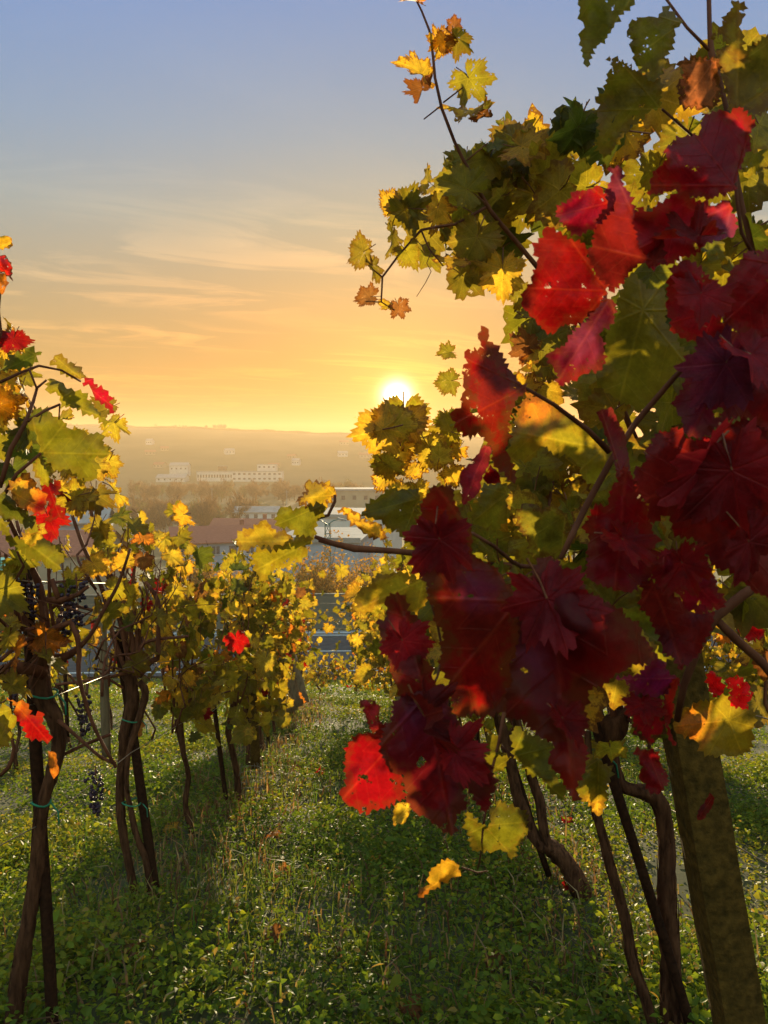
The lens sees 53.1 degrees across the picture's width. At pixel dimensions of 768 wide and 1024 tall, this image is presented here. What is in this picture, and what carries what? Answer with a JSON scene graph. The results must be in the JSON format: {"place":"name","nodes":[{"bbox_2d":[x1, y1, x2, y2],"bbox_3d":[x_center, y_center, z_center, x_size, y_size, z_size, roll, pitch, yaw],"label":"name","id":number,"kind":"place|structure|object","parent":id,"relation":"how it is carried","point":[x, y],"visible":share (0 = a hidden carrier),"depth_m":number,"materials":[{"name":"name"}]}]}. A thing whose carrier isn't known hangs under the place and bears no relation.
{"place":"outdoors","nodes":[
{"label":"outdoors","id":0,"kind":"place"},
{"bbox_2d":[9,593,354,630],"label":"noise wall","id":1,"kind":"structure","parent":0,"point":[327,601],"depth_m":40.58,"materials":[{"name":"concrete"}]},
{"bbox_2d":[0,635,738,676],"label":"road","id":2,"kind":"structure","parent":0,"point":[327,645],"depth_m":35.37,"materials":[{"name":"asphalt"}]},
{"bbox_2d":[22,629,736,645],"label":"guard rail","id":3,"kind":"object","parent":2,"relation":"on","point":[319,633],"visible":0.12,"depth_m":36.92,"materials":[{"name":"metal"}]},
{"bbox_2d":[0,423,767,1023],"bbox_3d":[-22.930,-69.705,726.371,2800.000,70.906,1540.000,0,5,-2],"label":"ground","id":4,"kind":"structure","parent":0,"point":[198,449],"depth_m":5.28,"materials":[{"name":"plant"}]},
{"bbox_2d":[0,589,54,773],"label":"grape vine","id":5,"kind":"object","parent":4,"relation":"on","point":[2,699],"visible":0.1,"depth_m":7.61,"materials":[{"name":"brown plant"}]},
{"bbox_2d":[19,569,58,1023],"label":"vine stake","id":6,"kind":"object","parent":4,"relation":"on","point":[45,893],"visible":0.49,"depth_m":2.68,"materials":[{"name":"wood"}]},
{"bbox_2d":[18,614,86,748],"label":"grape vine","id":7,"kind":"object","parent":4,"relation":"on","point":[75,691],"visible":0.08,"depth_m":8.92,"materials":[{"name":"green plant"}]},
{"bbox_2d":[0,236,114,778],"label":"grape vine","id":8,"kind":"object","parent":4,"relation":"on","point":[46,443],"visible":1,"depth_m":1.24,"materials":[{"name":"green plant"}]},
{"bbox_2d":[0,530,126,594],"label":"house","id":9,"kind":"structure","parent":4,"relation":"on","point":[74,544],"depth_m":78.72,"materials":[{"name":"red tile"}]},
{"bbox_2d":[62,650,69,736],"bbox_3d":[-2.153,1.169,5.200,0.028,0.704,0.089,-2,5,-24],"label":"vine stake","id":10,"kind":"object","parent":4,"relation":"on","point":[65,679],"visible":0.47,"depth_m":5.19,"materials":[{"name":"wood"}]},
{"bbox_2d":[0,389,140,1023],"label":"grape vine","id":11,"kind":"object","parent":4,"relation":"on","point":[44,639],"visible":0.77,"depth_m":2.61,"materials":[{"name":"yellow plant"}]},
{"bbox_2d":[59,508,113,529],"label":"house","id":12,"kind":"structure","parent":4,"relation":"on","point":[85,519],"depth_m":89.28,"materials":[{"name":"grey"}]},
{"bbox_2d":[67,603,130,732],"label":"grape vine","id":13,"kind":"object","parent":4,"relation":"on","point":[96,674],"visible":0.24,"depth_m":10.05,"materials":[{"name":"green plant"}]},
{"bbox_2d":[98,609,110,757],"bbox_3d":[-1.892,1.147,5.199,0.061,1.014,0.147,-2,5,-22],"label":"trellis post","id":14,"kind":"object","parent":4,"relation":"on","point":[105,712],"visible":0.47,"depth_m":5.18,"materials":[{"name":"brown wood"}]},
{"bbox_2d":[0,698,228,845],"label":"trellis wire","id":15,"kind":"object","parent":4,"relation":"on","point":[92,783],"visible":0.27,"depth_m":3.12,"materials":[{"name":"metal"}]},
{"bbox_2d":[12,649,224,708],"bbox_3d":[-1.365,1.291,7.391,0.004,3.006,13.401,0,5,-2],"label":"trellis wire","id":16,"kind":"object","parent":4,"relation":"on","point":[104,676],"visible":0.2,"depth_m":3.36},
{"bbox_2d":[20,500,219,900],"bbox_3d":[-1.279,1.000,3.904,0.873,2.188,1.803,-1,5,-14],"label":"grape vine","id":17,"kind":"object","parent":4,"relation":"on","point":[138,661],"visible":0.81,"depth_m":3.89,"materials":[{"name":"yellow plant"}]},
{"bbox_2d":[120,501,145,526],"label":"bare tree","id":18,"kind":"object","parent":4,"relation":"on","point":[133,514],"visible":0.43,"depth_m":228.37,"materials":[{"name":"brown plant"}]},
{"bbox_2d":[127,480,140,499],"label":"bare tree","id":19,"kind":"object","parent":4,"relation":"on","point":[131,487],"visible":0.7,"depth_m":381.97,"materials":[{"name":"brown plant"}]},
{"bbox_2d":[127,492,146,506],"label":"bare tree","id":20,"kind":"object","parent":4,"relation":"on","point":[136,499],"visible":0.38,"depth_m":274.22,"materials":[{"name":"brown plant"}]},
{"bbox_2d":[115,631,159,897],"bbox_3d":[-1.268,1.343,3.961,0.299,1.459,0.053,3,5,28],"label":"vine stake","id":21,"kind":"object","parent":4,"relation":"on","point":[146,828],"visible":0.6,"depth_m":3.94,"materials":[{"name":"wood"}]},
{"bbox_2d":[137,484,152,501],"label":"bare tree","id":22,"kind":"object","parent":4,"relation":"on","point":[146,491],"visible":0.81,"depth_m":366.50,"materials":[{"name":"brown plant"}]},
{"bbox_2d":[145,507,160,531],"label":"bare tree","id":23,"kind":"object","parent":4,"relation":"on","point":[151,514],"visible":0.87,"depth_m":229.11,"materials":[{"name":"brown plant"}]},
{"bbox_2d":[145,483,160,498],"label":"bare tree","id":24,"kind":"object","parent":4,"relation":"on","point":[154,488],"visible":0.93,"depth_m":371.17,"materials":[{"name":"brown plant"}]},
{"bbox_2d":[146,500,172,530],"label":"bare tree","id":25,"kind":"object","parent":4,"relation":"on","point":[163,520],"visible":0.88,"depth_m":229.80,"materials":[{"name":"brown plant"}]},
{"bbox_2d":[145,497,174,529],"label":"bare tree","id":26,"kind":"object","parent":4,"relation":"on","point":[154,501],"visible":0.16,"depth_m":241.17,"materials":[{"name":"brown plant"}]},
{"bbox_2d":[153,462,166,467],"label":"house","id":27,"kind":"structure","parent":4,"relation":"on","point":[159,464],"depth_m":713.94,"materials":[{"name":"beige tile"}]},
{"bbox_2d":[156,489,182,527],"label":"bare tree","id":28,"kind":"object","parent":4,"relation":"on","point":[163,506],"visible":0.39,"depth_m":233.80,"materials":[{"name":"brown plant"}]},
{"bbox_2d":[164,482,175,497],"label":"bare tree","id":29,"kind":"object","parent":4,"relation":"on","point":[170,487],"visible":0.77,"depth_m":366.44,"materials":[{"name":"brown plant"}]},
{"bbox_2d":[163,822,178,834],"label":"fallen leaf","id":30,"kind":"object","parent":4,"relation":"on","point":[172,826],"visible":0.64,"depth_m":5.06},
{"bbox_2d":[83,525,259,834],"bbox_3d":[-1.315,1.150,4.974,1.114,2.088,1.446,0,5,-2],"label":"grape vine","id":31,"kind":"object","parent":4,"relation":"on","point":[201,699],"visible":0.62,"depth_m":4.73,"materials":[{"name":"yellow plant"}]},
{"bbox_2d":[156,474,188,481],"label":"warehouse","id":32,"kind":"structure","parent":4,"relation":"on","point":[169,477],"depth_m":592.47,"materials":[{"name":"concrete"}]},
{"bbox_2d":[169,479,183,499],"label":"bare tree","id":33,"kind":"object","parent":4,"relation":"on","point":[178,488],"visible":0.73,"depth_m":364.50,"materials":[{"name":"brown plant"}]},
{"bbox_2d":[169,462,190,475],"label":"house","id":34,"kind":"structure","parent":4,"relation":"on","point":[179,467],"depth_m":635.00,"materials":[{"name":"paint"}]},
{"bbox_2d":[163,554,205,593],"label":"golden tree","id":35,"kind":"object","parent":4,"relation":"on","point":[194,580],"visible":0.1,"depth_m":60.13,"materials":[{"name":"yellow plant"}]},
{"bbox_2d":[183,541,220,582],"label":"golden tree","id":36,"kind":"object","parent":4,"relation":"on","point":[204,572],"visible":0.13,"depth_m":61.58,"materials":[{"name":"yellow plant"}]},
{"bbox_2d":[194,478,210,498],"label":"bare tree","id":37,"kind":"object","parent":4,"relation":"on","point":[199,490],"visible":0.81,"depth_m":371.21,"materials":[{"name":"brown plant"}]},
{"bbox_2d":[192,509,215,525],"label":"bare tree","id":38,"kind":"object","parent":4,"relation":"on","point":[205,521],"visible":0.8,"depth_m":225.70,"materials":[{"name":"brown plant"}]},
{"bbox_2d":[191,493,219,525],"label":"bare tree","id":39,"kind":"object","parent":4,"relation":"on","point":[200,511],"visible":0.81,"depth_m":225.83,"materials":[{"name":"brown plant"}]},
{"bbox_2d":[188,493,223,517],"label":"bare tree","id":40,"kind":"object","parent":4,"relation":"on","point":[207,499],"visible":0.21,"depth_m":232.54,"materials":[{"name":"brown plant"}]},
{"bbox_2d":[202,480,220,502],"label":"bare tree","id":41,"kind":"object","parent":4,"relation":"on","point":[211,489],"visible":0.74,"depth_m":351.23,"materials":[{"name":"brown plant"}]},
{"bbox_2d":[196,471,231,480],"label":"factory","id":42,"kind":"structure","parent":4,"relation":"on","point":[210,475],"depth_m":600.61,"materials":[{"name":"concrete"}]},
{"bbox_2d":[212,705,227,801],"bbox_3d":[-1.306,1.829,6.098,0.202,1.058,0.042,3,5,31],"label":"vine stake","id":43,"kind":"object","parent":4,"relation":"on","point":[220,756],"visible":0.49,"depth_m":6.08,"materials":[{"name":"wood"}]},
{"bbox_2d":[213,498,228,517],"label":"bare tree","id":44,"kind":"object","parent":4,"relation":"on","point":[217,511],"visible":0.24,"depth_m":233.71,"materials":[{"name":"brown plant"}]},
{"bbox_2d":[169,519,274,577],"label":"house","id":45,"kind":"structure","parent":4,"relation":"on","point":[218,538],"depth_m":114.70,"materials":[{"name":"red tile"}]},
{"bbox_2d":[215,475,233,501],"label":"bare tree","id":46,"kind":"object","parent":4,"relation":"on","point":[223,487],"visible":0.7,"depth_m":367.66,"materials":[{"name":"brown plant"}]},
{"bbox_2d":[224,498,238,513],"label":"bare tree","id":47,"kind":"object","parent":4,"relation":"on","point":[228,508],"visible":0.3,"depth_m":267.51,"materials":[{"name":"brown plant"}]},
{"bbox_2d":[229,502,251,517],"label":"bare tree","id":48,"kind":"object","parent":4,"relation":"on","point":[243,508],"visible":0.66,"depth_m":230.33,"materials":[{"name":"brown plant"}]},
{"bbox_2d":[166,539,323,801],"bbox_3d":[-1.131,1.310,6.185,1.095,2.193,1.729,1,5,16],"label":"grape vine","id":49,"kind":"object","parent":4,"relation":"on","point":[263,660],"visible":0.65,"depth_m":6.06,"materials":[{"name":"yellow plant"}]},
{"bbox_2d":[231,490,258,510],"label":"bare tree","id":50,"kind":"object","parent":4,"relation":"on","point":[240,499],"visible":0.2,"depth_m":238.57,"materials":[{"name":"brown plant"}]},
{"bbox_2d":[8,421,483,438],"bbox_3d":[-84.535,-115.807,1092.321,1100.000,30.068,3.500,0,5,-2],"label":"hedge","id":51,"kind":"object","parent":4,"relation":"on","point":[196,427],"visible":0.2,"depth_m":1086.66,"materials":[{"name":"brown plant"}]},
{"bbox_2d":[209,514,290,532],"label":"house","id":52,"kind":"structure","parent":4,"relation":"on","point":[229,521],"depth_m":148.78,"materials":[{"name":"red tile"}]},
{"bbox_2d":[239,763,264,799],"bbox_3d":[-1.077,2.254,6.229,0.244,0.460,0.054,0,5,-2],"label":"guard","id":53,"kind":"object","parent":4,"relation":"on","point":[251,778],"visible":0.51,"depth_m":6.23,"materials":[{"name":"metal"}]},
{"bbox_2d":[244,576,260,768],"bbox_3d":[-1.137,1.372,6.599,0.082,1.642,0.224,-2,5,-26],"label":"trellis post","id":54,"kind":"object","parent":4,"relation":"on","point":[255,752],"visible":0.27,"depth_m":6.57,"materials":[{"name":"wood"}]},
{"bbox_2d":[245,483,262,498],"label":"bare tree","id":55,"kind":"object","parent":4,"relation":"on","point":[249,487],"visible":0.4,"depth_m":373.49,"materials":[{"name":"brown plant"}]},
{"bbox_2d":[247,485,264,498],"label":"bare tree","id":56,"kind":"object","parent":4,"relation":"on","point":[258,493],"visible":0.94,"depth_m":363.86,"materials":[{"name":"brown plant"}]},
{"bbox_2d":[232,506,280,518],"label":"warehouse","id":57,"kind":"structure","parent":4,"relation":"on","point":[259,511],"depth_m":231.02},
{"bbox_2d":[231,471,283,481],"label":"factory","id":58,"kind":"structure","parent":4,"relation":"on","point":[257,476],"depth_m":598.68,"materials":[{"name":"concrete"}]},
{"bbox_2d":[194,556,328,768],"bbox_3d":[-1.294,1.420,7.413,1.387,2.175,1.166,4,6,43],"label":"grape vine","id":59,"kind":"object","parent":4,"relation":"on","point":[308,613],"visible":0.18,"depth_m":7.33,"materials":[{"name":"yellow plant"}]},
{"bbox_2d":[257,464,277,470],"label":"factory","id":60,"kind":"structure","parent":4,"relation":"on","point":[267,467],"depth_m":615.21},
{"bbox_2d":[254,583,292,737],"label":"grape vine","id":61,"kind":"object","parent":4,"relation":"on","point":[273,722],"visible":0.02,"depth_m":9.51,"materials":[{"name":"yellow plant"}]},
{"bbox_2d":[265,922,284,942],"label":"fallen leaf","id":62,"kind":"object","parent":4,"relation":"on","point":[275,933],"visible":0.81,"depth_m":3.48,"materials":[{"name":"plant"}]},
{"bbox_2d":[270,477,281,499],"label":"bare tree","id":63,"kind":"object","parent":4,"relation":"on","point":[275,487],"visible":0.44,"depth_m":382.34,"materials":[{"name":"brown plant"}]},
{"bbox_2d":[220,570,334,750],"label":"grape vine","id":64,"kind":"object","parent":4,"relation":"on","point":[297,620],"visible":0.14,"depth_m":8.27,"materials":[{"name":"yellow plant"}]},
{"bbox_2d":[273,477,291,504],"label":"bare tree","id":65,"kind":"object","parent":4,"relation":"on","point":[282,491],"visible":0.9,"depth_m":349.45,"materials":[{"name":"brown plant"}]},
{"bbox_2d":[274,861,290,877],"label":"fallen leaf","id":66,"kind":"object","parent":4,"relation":"on","point":[284,866],"visible":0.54,"depth_m":4.40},
{"bbox_2d":[272,572,300,679],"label":"grape vine","id":67,"kind":"object","parent":4,"relation":"on","point":[293,655],"visible":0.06,"depth_m":10.41,"materials":[{"name":"yellow plant"}]},
{"bbox_2d":[288,679,297,710],"bbox_3d":[-1.427,2.605,11.600,0.105,0.746,0.411,-3,6,-36],"label":"trellis post","id":68,"kind":"object","parent":4,"relation":"on","point":[294,708],"visible":0.25,"depth_m":11.52,"materials":[{"name":"brown wood"}]},
{"bbox_2d":[290,669,302,706],"bbox_3d":[-1.343,2.522,11.449,0.107,0.722,0.405,-3,6,-36],"label":"trellis post","id":69,"kind":"object","parent":4,"relation":"on","point":[296,696],"visible":0.49,"depth_m":11.37,"materials":[{"name":"grey wood"}]},
{"bbox_2d":[282,600,311,714],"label":"grape vine","id":70,"kind":"object","parent":4,"relation":"on","point":[301,629],"visible":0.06,"depth_m":11.49,"materials":[{"name":"yellow plant"}]},
{"bbox_2d":[287,598,308,660],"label":"grape vine","id":71,"kind":"object","parent":4,"relation":"on","point":[303,642],"visible":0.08,"depth_m":12.69,"materials":[{"name":"yellow plant"}]},
{"bbox_2d":[290,653,308,703],"bbox_3d":[-1.247,2.441,11.297,0.106,0.698,0.420,-4,6,-41],"label":"trellis post","id":72,"kind":"object","parent":4,"relation":"on","point":[300,682],"visible":0.74,"depth_m":11.24,"materials":[{"name":"grey wood"}]},
{"bbox_2d":[294,483,305,496],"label":"bare tree","id":73,"kind":"object","parent":4,"relation":"on","point":[299,489],"visible":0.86,"depth_m":374.26,"materials":[{"name":"beige plant"}]},
{"bbox_2d":[298,606,322,672],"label":"grape vine","id":74,"kind":"object","parent":4,"relation":"on","point":[313,631],"visible":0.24,"depth_m":14.08,"materials":[{"name":"yellow plant"}]},
{"bbox_2d":[295,556,340,592],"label":"golden tree","id":75,"kind":"object","parent":4,"relation":"on","point":[304,576],"visible":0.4,"depth_m":46.67,"materials":[{"name":"orange plant"}]},
{"bbox_2d":[279,529,357,592],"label":"golden tree","id":76,"kind":"object","parent":4,"relation":"on","point":[331,570],"visible":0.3,"depth_m":49.89,"materials":[{"name":"orange plant"}]},
{"bbox_2d":[276,527,372,588],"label":"warehouse","id":77,"kind":"structure","parent":4,"relation":"on","point":[357,536],"depth_m":78.01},
{"bbox_2d":[302,652,350,693],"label":"grape vine","id":78,"kind":"object","parent":4,"relation":"on","point":[324,669],"visible":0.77,"depth_m":17.52,"materials":[{"name":"yellow plant"}]},
{"bbox_2d":[320,518,345,591],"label":"floodlight mast","id":79,"kind":"object","parent":4,"relation":"on","point":[339,519],"visible":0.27,"depth_m":65.95,"materials":[{"name":"grey metal"}]},
{"bbox_2d":[324,650,376,693],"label":"grape vine","id":80,"kind":"object","parent":4,"relation":"on","point":[346,671],"visible":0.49,"depth_m":17.89,"materials":[{"name":"yellow plant"}]},
{"bbox_2d":[333,559,371,592],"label":"golden tree","id":81,"kind":"object","parent":4,"relation":"on","point":[351,580],"visible":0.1,"depth_m":53.19,"materials":[{"name":"orange plant"}]},
{"bbox_2d":[313,589,395,698],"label":"grape vine","id":82,"kind":"object","parent":4,"relation":"on","point":[344,621],"visible":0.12,"depth_m":13.89,"materials":[{"name":"yellow plant"}]},
{"bbox_2d":[327,487,382,507],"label":"warehouse","id":83,"kind":"structure","parent":4,"relation":"on","point":[353,497],"depth_m":232.86,"materials":[{"name":"concrete"}]},
{"bbox_2d":[317,507,401,570],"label":"warehouse","id":84,"kind":"structure","parent":4,"relation":"on","point":[396,539],"depth_m":120.22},
{"bbox_2d":[346,542,380,583],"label":"golden tree","id":85,"kind":"object","parent":4,"relation":"on","point":[370,563],"visible":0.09,"depth_m":58.34,"materials":[{"name":"orange plant"}]},
{"bbox_2d":[343,615,388,680],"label":"grape vine","id":86,"kind":"object","parent":4,"relation":"on","point":[372,656],"visible":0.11,"depth_m":11.95,"materials":[{"name":"yellow plant"}]},
{"bbox_2d":[345,585,389,683],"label":"grape vine","id":87,"kind":"object","parent":4,"relation":"on","point":[368,655],"visible":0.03,"depth_m":10.24,"materials":[{"name":"yellow plant"}]},
{"bbox_2d":[347,658,394,696],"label":"grape vine","id":88,"kind":"object","parent":4,"relation":"on","point":[385,680],"visible":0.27,"depth_m":17.50,"materials":[{"name":"yellow plant"}]},
{"bbox_2d":[332,565,430,693],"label":"grape vine","id":89,"kind":"object","parent":4,"relation":"on","point":[351,643],"visible":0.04,"depth_m":8.62,"materials":[{"name":"yellow plant"}]},
{"bbox_2d":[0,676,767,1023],"bbox_3d":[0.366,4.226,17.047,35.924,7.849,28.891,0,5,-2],"label":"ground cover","id":90,"kind":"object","parent":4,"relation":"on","point":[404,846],"visible":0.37,"depth_m":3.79,"materials":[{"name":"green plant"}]},
{"bbox_2d":[592,722,694,1023],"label":"vine stake","id":91,"kind":"object","parent":90,"relation":"on","point":[649,893],"visible":0.77,"depth_m":2.44,"materials":[{"name":"wood"}]},
{"bbox_2d":[335,539,461,725],"bbox_3d":[0.334,1.413,7.472,1.626,2.301,1.612,0,5,-2],"label":"grape vine","id":92,"kind":"object","parent":4,"relation":"on","point":[363,652],"visible":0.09,"depth_m":7.48,"materials":[{"name":"yellow plant"}]},
{"bbox_2d":[397,992,422,1022],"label":"fallen leaf","id":93,"kind":"object","parent":4,"relation":"on","point":[415,1007],"visible":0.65,"depth_m":2.82,"materials":[{"name":"plant"}]},
{"bbox_2d":[352,556,491,765],"bbox_3d":[0.510,1.313,6.457,1.409,2.127,1.424,-1,5,-17],"label":"grape vine","id":94,"kind":"object","parent":4,"relation":"on","point":[357,638],"visible":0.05,"depth_m":6.56,"materials":[{"name":"yellow plant"}]},
{"bbox_2d":[334,543,513,741],"bbox_3d":[0.466,1.122,5.091,1.618,2.210,1.737,2,5,22],"label":"grape vine","id":95,"kind":"object","parent":4,"relation":"on","point":[488,723],"visible":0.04,"depth_m":5.12,"materials":[{"name":"yellow plant"}]},
{"bbox_2d":[341,508,591,900],"bbox_3d":[0.510,1.005,3.943,1.443,2.168,1.088,4,6,42],"label":"grape vine","id":96,"kind":"object","parent":4,"relation":"on","point":[557,853],"visible":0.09,"depth_m":3.97,"materials":[{"name":"brown plant"}]},
{"bbox_2d":[484,948,504,972],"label":"fallen leaf","id":97,"kind":"object","parent":4,"relation":"on","point":[496,956],"visible":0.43,"depth_m":3.24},
{"bbox_2d":[235,0,767,897],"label":"grape vine","id":98,"kind":"object","parent":4,"relation":"on","point":[481,208],"visible":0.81,"depth_m":1.10,"materials":[{"name":"yellow plant"}]},
{"bbox_2d":[517,767,551,876],"bbox_3d":[0.699,1.387,3.999,0.359,1.015,0.034,1,5,14],"label":"vine stake","id":99,"kind":"object","parent":4,"relation":"on","point":[544,863],"visible":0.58,"depth_m":3.99,"materials":[{"name":"wood"}]},
{"bbox_2d":[338,107,767,835],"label":"grape vine","id":100,"kind":"object","parent":4,"relation":"on","point":[566,639],"visible":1,"depth_m":0.62,"materials":[{"name":"red plant"}]},
{"bbox_2d":[346,170,767,1023],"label":"grape vine","id":101,"kind":"object","parent":4,"relation":"on","point":[396,432],"visible":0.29,"depth_m":2.02,"materials":[{"name":"yellow plant"}]},
{"bbox_2d":[655,652,766,1023],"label":"trellis post","id":102,"kind":"object","parent":4,"relation":"on","point":[721,919],"visible":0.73,"depth_m":1.97,"materials":[{"name":"wood"}]},
{"bbox_2d":[702,576,762,689],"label":"grape vine","id":103,"kind":"object","parent":4,"relation":"on","point":[714,652],"visible":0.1,"depth_m":6.50,"materials":[{"name":"yellow plant"}]},
{"bbox_2d":[712,565,767,713],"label":"grape vine","id":104,"kind":"object","parent":4,"relation":"on","point":[721,667],"visible":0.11,"depth_m":5.63,"materials":[{"name":"yellow plant"}]},
{"bbox_2d":[0,0,767,437],"label":"sky","id":105,"kind":"structure","parent":0,"point":[187,186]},
{"bbox_3d":[0.234,2.420,13.056,0.152,1.953,0.105,0,5,-2],"label":"trellis post","id":106,"kind":"object","parent":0,"visible":0},
{"bbox_2d":[505,718,767,864],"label":"trellis wire","id":107,"kind":"object","parent":106,"relation":"attached to","point":[736,846],"depth_m":2.27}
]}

